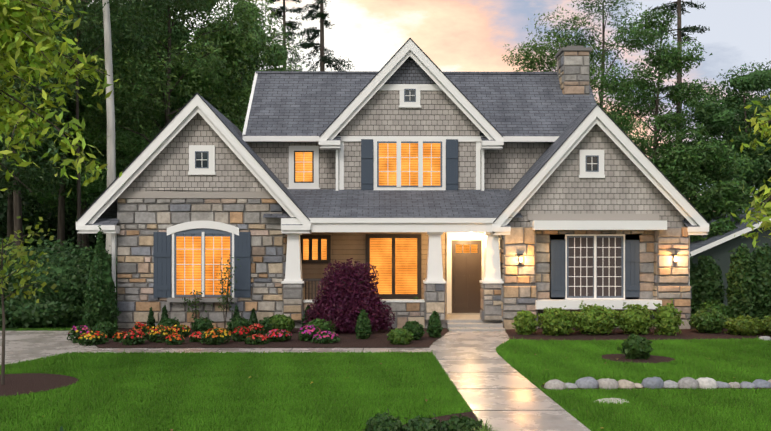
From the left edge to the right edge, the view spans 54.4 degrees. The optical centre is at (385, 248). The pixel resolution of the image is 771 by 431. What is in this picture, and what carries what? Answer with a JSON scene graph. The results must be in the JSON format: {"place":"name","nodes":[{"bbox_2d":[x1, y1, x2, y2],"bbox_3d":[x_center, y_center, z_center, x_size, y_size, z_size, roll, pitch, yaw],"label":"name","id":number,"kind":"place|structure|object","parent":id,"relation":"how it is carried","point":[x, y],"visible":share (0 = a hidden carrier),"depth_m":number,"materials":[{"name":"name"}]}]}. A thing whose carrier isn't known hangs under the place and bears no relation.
{"place":"outdoors","nodes":[
{"label":"outdoors","id":0,"kind":"place"},
{"bbox_2d":[0,331,97,364],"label":"driveway","id":1,"kind":"structure","parent":0,"point":[26,345],"depth_m":16.34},
{"bbox_2d":[0,0,121,196],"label":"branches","id":2,"kind":"object","parent":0,"point":[34,17],"depth_m":9.60,"materials":[{"name":"plant"}]},
{"bbox_2d":[215,255,239,327],"bbox_3d":[-4.078,1.150,19.385,0.769,1.981,0.737,0,0,-1],"label":"small tree","id":3,"kind":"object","parent":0,"point":[224,289],"depth_m":19.36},
{"bbox_2d":[292,0,355,70],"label":"pine","id":4,"kind":"object","parent":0,"point":[306,45],"depth_m":49.75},
{"bbox_2d":[75,331,590,430],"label":"path","id":5,"kind":"structure","parent":0,"point":[469,359],"depth_m":12.18,"materials":[{"name":"concrete"}]},
{"bbox_2d":[0,306,770,430],"bbox_3d":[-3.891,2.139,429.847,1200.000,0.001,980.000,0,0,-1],"label":"ground","id":6,"kind":"structure","parent":0,"point":[68,326],"depth_m":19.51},
{"bbox_2d":[0,165,48,260],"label":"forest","id":7,"kind":"object","parent":6,"relation":"on","point":[3,209],"depth_m":62.24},
{"bbox_2d":[0,232,53,305],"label":"understory","id":8,"kind":"object","parent":6,"relation":"on","point":[9,279],"depth_m":22.79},
{"bbox_2d":[0,118,71,200],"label":"forest tree","id":9,"kind":"object","parent":6,"relation":"on","point":[48,194],"visible":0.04,"depth_m":42.55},
{"bbox_2d":[0,14,79,198],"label":"forest tree","id":10,"kind":"object","parent":6,"relation":"on","point":[17,169],"depth_m":27.11,"materials":[{"name":"plant"}]},
{"bbox_2d":[0,299,84,327],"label":"hedge","id":11,"kind":"object","parent":6,"relation":"on","point":[74,311],"depth_m":20.06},
{"bbox_2d":[2,96,95,240],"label":"forest tree","id":12,"kind":"object","parent":6,"relation":"on","point":[45,203],"depth_m":41.69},
{"bbox_2d":[0,232,116,314],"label":"understory","id":13,"kind":"object","parent":6,"relation":"on","point":[79,252],"depth_m":21.55,"materials":[{"name":"plant"}]},
{"bbox_2d":[21,166,96,257],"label":"forest","id":14,"kind":"object","parent":6,"relation":"on","point":[45,225],"depth_m":60.83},
{"bbox_2d":[0,0,121,250],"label":"forest tree","id":15,"kind":"object","parent":6,"relation":"on","point":[17,207],"depth_m":32.44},
{"bbox_2d":[0,147,121,250],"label":"forest tree","id":16,"kind":"object","parent":6,"relation":"on","point":[50,200],"depth_m":53.36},
{"bbox_2d":[1,0,135,159],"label":"forest tree","id":17,"kind":"object","parent":6,"relation":"on","point":[91,101],"visible":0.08,"depth_m":38.62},
{"bbox_2d":[24,144,119,207],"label":"forest tree","id":18,"kind":"object","parent":6,"relation":"on","point":[70,173],"visible":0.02,"depth_m":51.81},
{"bbox_2d":[1,0,178,248],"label":"forest tree","id":19,"kind":"object","parent":6,"relation":"on","point":[84,36],"depth_m":29.42,"materials":[{"name":"plant"}]},
{"bbox_2d":[69,155,116,248],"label":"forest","id":20,"kind":"object","parent":6,"relation":"on","point":[93,240],"depth_m":60.78,"materials":[{"name":"green plant"}]},
{"bbox_2d":[0,1,195,252],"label":"forest tree","id":21,"kind":"object","parent":6,"relation":"on","point":[87,119],"depth_m":39.24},
{"bbox_2d":[80,225,120,329],"bbox_3d":[-7.289,0.949,19.194,0.972,3.094,1.033,0,0,-1],"label":"arborvitae","id":22,"kind":"object","parent":6,"relation":"on","point":[95,264],"depth_m":18.96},
{"bbox_2d":[91,321,118,337],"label":"shrub","id":23,"kind":"object","parent":6,"relation":"on","point":[101,325],"depth_m":17.49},
{"bbox_2d":[102,0,116,255],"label":"forest tree","id":24,"kind":"object","parent":6,"relation":"on","point":[111,157],"visible":0.56,"depth_m":27.54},
{"bbox_2d":[26,26,207,209],"bbox_3d":[-13.934,-5.333,42.528,14.286,15.173,12.762,0,0,-1],"label":"forest tree","id":25,"kind":"object","parent":6,"relation":"on","point":[83,191],"visible":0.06,"depth_m":39.20,"materials":[{"name":"green plant"}]},
{"bbox_2d":[62,55,187,200],"bbox_3d":[-14.368,-7.306,42.236,8.864,9.140,8.586,0,0,-15],"label":"forest tree","id":26,"kind":"object","parent":6,"relation":"on","point":[89,188],"visible":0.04,"depth_m":38.97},
{"bbox_2d":[58,0,270,154],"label":"forest tree","id":27,"kind":"object","parent":6,"relation":"on","point":[142,97],"depth_m":32.95,"materials":[{"name":"plant"}]},
{"bbox_2d":[156,317,179,333],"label":"shrub","id":28,"kind":"object","parent":6,"relation":"on","point":[172,320],"depth_m":18.19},
{"bbox_2d":[74,0,263,157],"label":"forest tree","id":29,"kind":"object","parent":6,"relation":"on","point":[175,36],"visible":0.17,"depth_m":37.76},
{"bbox_2d":[68,0,302,170],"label":"forest tree","id":30,"kind":"object","parent":6,"relation":"on","point":[134,75],"depth_m":37.80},
{"bbox_2d":[191,317,213,332],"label":"shrub","id":31,"kind":"object","parent":6,"relation":"on","point":[205,321],"depth_m":18.27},
{"bbox_2d":[123,0,313,158],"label":"forest tree","id":32,"kind":"object","parent":6,"relation":"on","point":[261,16],"depth_m":36.55,"materials":[{"name":"plant"}]},
{"bbox_2d":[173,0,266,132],"bbox_3d":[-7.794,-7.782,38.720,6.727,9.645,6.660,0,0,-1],"label":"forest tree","id":33,"kind":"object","parent":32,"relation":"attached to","point":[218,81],"visible":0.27,"depth_m":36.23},
{"bbox_2d":[225,317,254,333],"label":"shrub","id":34,"kind":"object","parent":6,"relation":"on","point":[245,321],"depth_m":18.35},
{"bbox_2d":[259,316,274,332],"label":"shrub","id":35,"kind":"object","parent":6,"relation":"on","point":[262,322],"depth_m":18.45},
{"bbox_2d":[246,27,303,70],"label":"forest tree","id":36,"kind":"object","parent":6,"relation":"on","point":[295,56],"visible":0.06,"depth_m":45.69,"materials":[{"name":"green plant"}]},
{"bbox_2d":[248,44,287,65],"bbox_3d":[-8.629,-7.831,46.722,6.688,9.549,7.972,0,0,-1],"label":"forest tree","id":37,"kind":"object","parent":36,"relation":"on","point":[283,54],"visible":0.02,"depth_m":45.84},
{"bbox_2d":[267,314,294,331],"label":"shrub","id":38,"kind":"object","parent":6,"relation":"on","point":[289,322],"depth_m":18.46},
{"bbox_2d":[271,0,310,69],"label":"conifer wood","id":39,"kind":"object","parent":6,"relation":"on","point":[284,24],"visible":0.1,"depth_m":57.73,"materials":[{"name":"brown plant"}]},
{"bbox_2d":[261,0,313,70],"bbox_3d":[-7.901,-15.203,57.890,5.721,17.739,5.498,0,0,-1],"label":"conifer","id":40,"kind":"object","parent":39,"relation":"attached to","point":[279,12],"visible":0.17,"depth_m":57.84,"materials":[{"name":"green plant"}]},
{"bbox_2d":[305,318,337,332],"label":"light shrub","id":41,"kind":"object","parent":6,"relation":"on","point":[316,321],"depth_m":18.14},
{"bbox_2d":[303,258,394,332],"bbox_3d":[-0.909,1.502,18.992,2.308,2.542,1.807,0,0,-1],"label":"japanese maple","id":42,"kind":"object","parent":6,"relation":"on","point":[381,317],"depth_m":18.60,"materials":[{"name":"plant"}]},
{"bbox_2d":[355,309,371,338],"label":"conical shrub","id":43,"kind":"object","parent":6,"relation":"on","point":[364,319],"depth_m":17.34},
{"bbox_2d":[0,326,770,430],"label":"mulch beds","id":44,"kind":"object","parent":6,"relation":"on","point":[23,383],"visible":0.48,"depth_m":16.41,"materials":[{"name":"soil"}]},
{"bbox_2d":[0,216,57,384],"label":"young tree","id":45,"kind":"object","parent":44,"relation":"on","point":[25,259],"depth_m":11.61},
{"bbox_2d":[67,325,91,342],"bbox_3d":[-6.886,1.946,16.894,0.535,0.432,0.524,0,0,-1],"label":"flower bed","id":46,"kind":"object","parent":44,"relation":"on","point":[79,330],"visible":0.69,"depth_m":16.79,"materials":[{"name":"pink plant"}]},
{"bbox_2d":[76,331,108,345],"bbox_3d":[-6.433,1.990,16.514,0.672,0.356,0.663,0,0,-1],"label":"flower bed","id":47,"kind":"object","parent":44,"relation":"on","point":[96,337],"visible":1,"depth_m":16.37,"materials":[{"name":"yellow plant"}]},
{"bbox_2d":[119,329,145,344],"bbox_3d":[-5.516,1.975,16.466,0.539,0.394,0.544,0,0,29],"label":"flower bed","id":48,"kind":"object","parent":44,"relation":"on","point":[129,337],"visible":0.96,"depth_m":16.36,"materials":[{"name":"red plant"}]},
{"bbox_2d":[132,322,148,336],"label":"flower bed","id":49,"kind":"object","parent":44,"relation":"on","point":[141,326],"visible":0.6,"depth_m":17.65,"materials":[{"name":"red plant"}]},
{"bbox_2d":[146,307,155,329],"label":"conical evergreen shrub","id":50,"kind":"object","parent":44,"relation":"on","point":[151,318],"visible":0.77,"depth_m":19.18,"materials":[{"name":"green plant"}]},
{"bbox_2d":[145,325,173,342],"bbox_3d":[-5.070,1.950,16.915,0.658,0.450,0.605,0,0,-44],"label":"flower bed","id":51,"kind":"object","parent":44,"relation":"on","point":[152,332],"visible":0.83,"depth_m":16.78,"materials":[{"name":"yellow plant"}]},
{"bbox_2d":[165,333,184,344],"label":"flower bed","id":52,"kind":"object","parent":44,"relation":"on","point":[175,339],"visible":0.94,"depth_m":16.37,"materials":[{"name":"orange plant"}]},
{"bbox_2d":[171,324,191,336],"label":"flower bed","id":53,"kind":"object","parent":44,"relation":"on","point":[179,329],"visible":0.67,"depth_m":17.73,"materials":[{"name":"yellow plant"}]},
{"bbox_2d":[182,289,211,320],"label":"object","id":54,"kind":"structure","parent":44,"relation":"on","point":[188,304],"depth_m":19.37,"materials":[{"name":"green plant"}]},
{"bbox_2d":[188,331,205,341],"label":"flower bed","id":55,"kind":"object","parent":44,"relation":"on","point":[196,337],"visible":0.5,"depth_m":16.83,"materials":[{"name":"red plant"}]},
{"bbox_2d":[201,327,230,344],"bbox_3d":[-3.724,1.950,16.541,0.664,0.436,0.683,0,0,-1],"label":"flower bed","id":56,"kind":"object","parent":44,"relation":"on","point":[209,337],"visible":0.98,"depth_m":16.40,"materials":[{"name":"yellow plant"}]},
{"bbox_2d":[231,326,249,341],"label":"flower bed","id":57,"kind":"object","parent":44,"relation":"on","point":[242,332],"visible":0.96,"depth_m":16.93,"materials":[{"name":"red plant"}]},
{"bbox_2d":[248,323,264,335],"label":"flower bed","id":58,"kind":"object","parent":44,"relation":"on","point":[258,327],"visible":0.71,"depth_m":17.86,"materials":[{"name":"red plant"}]},
{"bbox_2d":[244,334,269,344],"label":"flower bed","id":59,"kind":"object","parent":44,"relation":"on","point":[253,339],"visible":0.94,"depth_m":16.41,"materials":[{"name":"red plant"}]},
{"bbox_2d":[265,329,291,341],"bbox_3d":[-2.439,1.999,17.047,0.641,0.354,0.667,0,0,-1],"label":"flower bed","id":60,"kind":"object","parent":44,"relation":"on","point":[278,335],"visible":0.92,"depth_m":16.89,"materials":[{"name":"pink plant"}]},
{"bbox_2d":[298,324,320,341],"bbox_3d":[-1.717,1.951,17.115,0.561,0.439,0.578,0,0,-1],"label":"flower bed","id":61,"kind":"object","parent":44,"relation":"on","point":[306,333],"visible":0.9,"depth_m":16.96,"materials":[{"name":"pink plant"}]},
{"bbox_2d":[311,331,340,343],"bbox_3d":[-1.331,2.008,16.731,0.659,0.339,0.644,0,0,-35],"label":"flower bed","id":62,"kind":"object","parent":44,"relation":"on","point":[325,337],"visible":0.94,"depth_m":16.60,"materials":[{"name":"pink plant"}]},
{"bbox_2d":[362,408,404,430],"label":"shrub","id":63,"kind":"object","parent":44,"relation":"on","point":[371,427],"visible":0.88,"depth_m":8.22,"materials":[{"name":"green plant"}]},
{"bbox_2d":[395,413,450,430],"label":"shrub","id":64,"kind":"object","parent":44,"relation":"on","point":[428,424],"visible":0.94,"depth_m":8.04,"materials":[{"name":"green plant"}]},
{"bbox_2d":[445,413,482,430],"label":"shrub","id":65,"kind":"object","parent":44,"relation":"on","point":[454,419],"visible":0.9,"depth_m":8.30,"materials":[{"name":"green plant"}]},
{"bbox_2d":[618,379,635,389],"bbox_3d":[3.640,2.092,11.384,0.299,0.193,0.257,0,0,-1],"label":"river rock","id":66,"kind":"object","parent":44,"relation":"on","point":[623,383],"visible":0.44,"depth_m":11.29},
{"bbox_2d":[752,379,770,389],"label":"river rock","id":67,"kind":"object","parent":44,"relation":"on","point":[759,383],"visible":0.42,"depth_m":11.34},
{"bbox_2d":[294,313,504,330],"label":"porch floor","id":68,"kind":"structure","parent":6,"relation":"on","point":[463,322],"depth_m":19.79,"materials":[{"name":"concrete"}]},
{"bbox_2d":[387,328,413,344],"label":"bush","id":69,"kind":"object","parent":6,"relation":"on","point":[396,338],"depth_m":16.37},
{"bbox_2d":[117,51,690,328],"bbox_3d":[0.412,-1.986,23.194,15.062,8.250,7.352,0,0,-1],"label":"house mortar","id":70,"kind":"object","parent":6,"relation":"on","point":[558,236],"visible":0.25,"depth_m":19.80,"materials":[{"name":"concrete"}]},
{"bbox_2d":[167,297,237,301],"bbox_3d":[-4.806,1.353,19.710,1.820,0.110,0.220,0,0,-1],"label":"window sill","id":71,"kind":"structure","parent":70,"relation":"attached to","point":[204,299],"depth_m":19.60,"materials":[{"name":"grey"}]},
{"bbox_2d":[176,237,416,294],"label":"window","id":72,"kind":"structure","parent":70,"relation":"attached to","point":[405,262],"depth_m":21.63,"materials":[{"name":"glass"}]},
{"bbox_2d":[302,232,446,313],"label":"porch wall","id":73,"kind":"structure","parent":70,"relation":"attached to","point":[345,246],"depth_m":21.66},
{"bbox_2d":[295,143,476,252],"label":"window panes","id":74,"kind":"structure","parent":70,"relation":"attached to","point":[303,161],"depth_m":21.64,"materials":[{"name":"glass"}]},
{"bbox_2d":[118,191,658,219],"bbox_3d":[0.078,-1.124,19.841,14.370,0.755,0.050,0,0,-1],"label":"house band","id":75,"kind":"object","parent":70,"relation":"attached to","point":[195,194],"visible":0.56,"depth_m":19.79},
{"bbox_2d":[76,39,708,313],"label":"house trim","id":76,"kind":"structure","parent":70,"relation":"attached to","point":[487,231],"depth_m":19.67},
{"bbox_2d":[153,139,639,297],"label":"shutters","id":77,"kind":"object","parent":70,"relation":"attached to","point":[162,263],"visible":0.98,"depth_m":19.74,"materials":[{"name":"blue"}]},
{"bbox_2d":[196,90,596,170],"bbox_3d":[0.304,-3.317,20.750,10.680,2.570,1.800,0,0,-1],"label":"dark glass","id":78,"kind":"object","parent":70,"relation":"attached to","point":[203,163],"visible":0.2,"depth_m":19.90,"materials":[{"name":"grey"}]},
{"bbox_2d":[171,89,623,297],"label":"windows","id":79,"kind":"structure","parent":70,"relation":"attached to","point":[197,232],"depth_m":19.76,"materials":[{"name":"white"}]},
{"bbox_2d":[117,51,691,328],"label":"stone wall","id":80,"kind":"structure","parent":70,"relation":"attached to","point":[572,61],"depth_m":19.77,"materials":[{"name":"stone"}]},
{"bbox_2d":[452,240,481,312],"bbox_3d":[2.341,0.829,21.643,0.870,2.120,0.090,0,0,-1],"label":"front door","id":81,"kind":"structure","parent":70,"relation":"attached to","point":[466,278],"depth_m":21.65,"materials":[{"name":"brown"}]},
{"bbox_2d":[294,151,678,299],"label":"dark frames","id":82,"kind":"structure","parent":70,"relation":"attached to","point":[393,295],"depth_m":21.61,"materials":[{"name":"grey"}]},
{"bbox_2d":[555,46,591,57],"bbox_3d":[5.918,-6.216,23.622,0.940,0.210,0.940,0,0,-1],"label":"chimney cap","id":83,"kind":"object","parent":70,"relation":"on","point":[570,48],"visible":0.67,"depth_m":23.16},
{"bbox_2d":[569,238,620,295],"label":"window panes","id":84,"kind":"object","parent":70,"relation":"attached to","point":[605,261],"depth_m":19.79,"materials":[{"name":"grey"}]},
{"bbox_2d":[402,320,424,340],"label":"bush","id":85,"kind":"object","parent":6,"relation":"on","point":[419,331],"depth_m":17.13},
{"bbox_2d":[426,311,442,337],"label":"shrub","id":86,"kind":"object","parent":6,"relation":"on","point":[434,316],"depth_m":17.65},
{"bbox_2d":[511,310,537,334],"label":"boxwood","id":87,"kind":"object","parent":6,"relation":"on","point":[517,319],"depth_m":18.22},
{"bbox_2d":[544,379,565,389],"bbox_3d":[2.551,2.088,11.312,0.323,0.210,0.283,0,0,-1],"label":"river rock","id":88,"kind":"object","parent":6,"relation":"on","point":[553,384],"visible":0.73,"depth_m":11.22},
{"bbox_2d":[536,305,576,335],"bbox_3d":[4.165,1.801,18.282,1.049,0.824,0.992,0,0,-1],"label":"boxwood","id":89,"kind":"object","parent":6,"relation":"on","point":[567,323],"depth_m":18.03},
{"bbox_2d":[502,4,638,133],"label":"forest tree","id":90,"kind":"object","parent":6,"relation":"on","point":[532,64],"depth_m":44.43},
{"bbox_2d":[575,377,598,389],"bbox_3d":[3.044,2.078,11.381,0.360,0.252,0.286,0,0,-1],"label":"river rock","id":91,"kind":"object","parent":6,"relation":"on","point":[589,382],"visible":0.62,"depth_m":11.29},
{"bbox_2d":[570,301,623,334],"bbox_3d":[5.133,1.740,18.401,1.356,0.895,1.281,0,0,-1],"label":"boxwood","id":92,"kind":"object","parent":6,"relation":"on","point":[611,326],"depth_m":18.15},
{"bbox_2d":[597,378,618,389],"bbox_3d":[3.373,2.080,11.336,0.340,0.245,0.287,0,0,-1],"label":"river rock","id":93,"kind":"object","parent":6,"relation":"on","point":[608,383],"visible":0.54,"depth_m":11.24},
{"bbox_2d":[550,0,676,157],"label":"forest tree","id":94,"kind":"object","parent":6,"relation":"on","point":[582,41],"depth_m":48.70,"materials":[{"name":"plant"}]},
{"bbox_2d":[617,334,653,359],"bbox_3d":[4.779,1.916,14.332,0.706,0.582,0.560,0,0,-1],"label":"shrub","id":95,"kind":"object","parent":6,"relation":"on","point":[645,349],"depth_m":14.21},
{"bbox_2d":[614,302,658,334],"bbox_3d":[6.127,1.744,18.393,1.168,0.830,1.010,0,0,-1],"label":"boxwood","id":96,"kind":"object","parent":6,"relation":"on","point":[644,309],"depth_m":18.17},
{"bbox_2d":[641,377,663,389],"bbox_3d":[4.059,2.075,11.366,0.340,0.266,0.240,0,0,-1],"label":"river rock","id":97,"kind":"object","parent":6,"relation":"on","point":[654,382],"visible":0.56,"depth_m":11.29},
{"bbox_2d":[594,4,726,156],"bbox_3d":[13.356,-4.935,38.416,6.864,14.366,6.718,0,0,-1],"label":"forest tree","id":98,"kind":"object","parent":6,"relation":"on","point":[668,62],"depth_m":37.08,"materials":[{"name":"plant"}]},
{"bbox_2d":[650,298,683,335],"bbox_3d":[6.891,1.779,18.291,0.839,1.117,0.850,0,0,-1],"label":"boxwood","id":99,"kind":"object","parent":6,"relation":"on","point":[672,320],"depth_m":18.12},
{"bbox_2d":[657,0,704,146],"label":"tall conifer wood","id":100,"kind":"object","parent":6,"relation":"on","point":[679,33],"visible":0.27,"depth_m":41.94,"materials":[{"name":"brown plant"}]},
{"bbox_2d":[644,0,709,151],"bbox_3d":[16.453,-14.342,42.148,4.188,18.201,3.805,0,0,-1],"label":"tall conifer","id":101,"kind":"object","parent":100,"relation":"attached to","point":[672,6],"visible":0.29,"depth_m":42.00,"materials":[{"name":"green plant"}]},
{"bbox_2d":[678,377,699,388],"bbox_3d":[4.572,2.078,11.357,0.323,0.252,0.247,0,0,-1],"label":"river rock","id":102,"kind":"object","parent":6,"relation":"on","point":[687,382],"visible":0.62,"depth_m":11.28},
{"bbox_2d":[690,254,700,319],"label":"hedge column","id":103,"kind":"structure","parent":6,"relation":"on","point":[693,267],"depth_m":20.76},
{"bbox_2d":[646,122,762,241],"bbox_3d":[12.504,-1.423,30.329,4.907,7.334,4.884,0,0,-1],"label":"forest tree","id":104,"kind":"object","parent":6,"relation":"on","point":[701,155],"depth_m":29.16,"materials":[{"name":"plant"}]},
{"bbox_2d":[687,307,725,332],"bbox_3d":[8.063,1.821,18.747,0.950,0.712,0.917,0,0,-1],"label":"shrub","id":105,"kind":"object","parent":6,"relation":"on","point":[718,326],"depth_m":18.53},
{"bbox_2d":[696,377,717,390],"bbox_3d":[4.870,2.076,11.346,0.322,0.262,0.264,0,0,-1],"label":"river rock","id":106,"kind":"object","parent":6,"relation":"on","point":[707,382],"visible":0.5,"depth_m":11.25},
{"bbox_2d":[694,255,726,307],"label":"hedge column","id":107,"kind":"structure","parent":6,"relation":"on","point":[707,262],"depth_m":20.66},
{"bbox_2d":[691,299,731,320],"bbox_3d":[8.556,1.766,19.676,1.047,0.875,0.966,0,0,-1],"label":"shrub","id":108,"kind":"object","parent":6,"relation":"on","point":[726,313],"depth_m":19.50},
{"bbox_2d":[681,62,770,207],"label":"forest tree","id":109,"kind":"object","parent":6,"relation":"on","point":[754,157],"depth_m":34.10,"materials":[{"name":"plant"}]},
{"bbox_2d":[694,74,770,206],"bbox_3d":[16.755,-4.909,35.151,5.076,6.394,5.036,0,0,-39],"label":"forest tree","id":110,"kind":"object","parent":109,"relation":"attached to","point":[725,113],"visible":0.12,"depth_m":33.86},
{"bbox_2d":[691,223,770,305],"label":"neighbour shed walls","id":111,"kind":"structure","parent":6,"relation":"on","point":[720,253],"depth_m":27.99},
{"bbox_2d":[690,208,767,251],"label":"roof","id":112,"kind":"structure","parent":111,"relation":"on","point":[694,245],"depth_m":28.45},
{"bbox_2d":[690,219,770,256],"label":"roof fascia","id":113,"kind":"structure","parent":112,"relation":"attached to","point":[719,241],"depth_m":27.56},
{"bbox_2d":[725,237,760,318],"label":"hedge column","id":114,"kind":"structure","parent":6,"relation":"on","point":[743,254],"depth_m":19.64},
{"bbox_2d":[722,314,765,335],"bbox_3d":[8.808,1.889,18.347,1.009,0.568,1.090,0,0,-1],"label":"shrub","id":115,"kind":"object","parent":6,"relation":"on","point":[729,323],"depth_m":18.10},
{"bbox_2d":[720,58,770,196],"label":"forest tree","id":116,"kind":"object","parent":6,"relation":"on","point":[761,91],"visible":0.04,"depth_m":43.84,"materials":[{"name":"green plant"}]},
{"bbox_2d":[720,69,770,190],"bbox_3d":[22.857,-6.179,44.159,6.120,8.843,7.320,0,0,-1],"label":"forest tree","id":117,"kind":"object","parent":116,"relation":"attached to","point":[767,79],"depth_m":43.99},
{"bbox_2d":[751,243,770,319],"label":"hedge column","id":118,"kind":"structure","parent":6,"relation":"on","point":[764,299],"depth_m":19.59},
{"bbox_2d":[756,315,770,334],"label":"shrub","id":119,"kind":"object","parent":6,"relation":"on","point":[767,331],"depth_m":18.18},
{"bbox_2d":[77,38,708,226],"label":"house roof","id":120,"kind":"structure","parent":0,"point":[301,103],"depth_m":22.16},
{"bbox_2d":[124,51,683,226],"bbox_3d":[0.397,-3.201,23.120,15.030,5.280,6.500,0,0,-1],"label":"house siding","id":121,"kind":"object","parent":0,"point":[625,185],"depth_m":19.93,"materials":[{"name":"wood"}]},
{"bbox_2d":[88,0,770,236],"label":"sky","id":122,"kind":"structure","parent":0,"point":[457,35],"materials":[{"name":"white"}]},
{"bbox_2d":[730,94,770,247],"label":"leaves","id":123,"kind":"object","parent":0,"point":[767,206],"depth_m":12.05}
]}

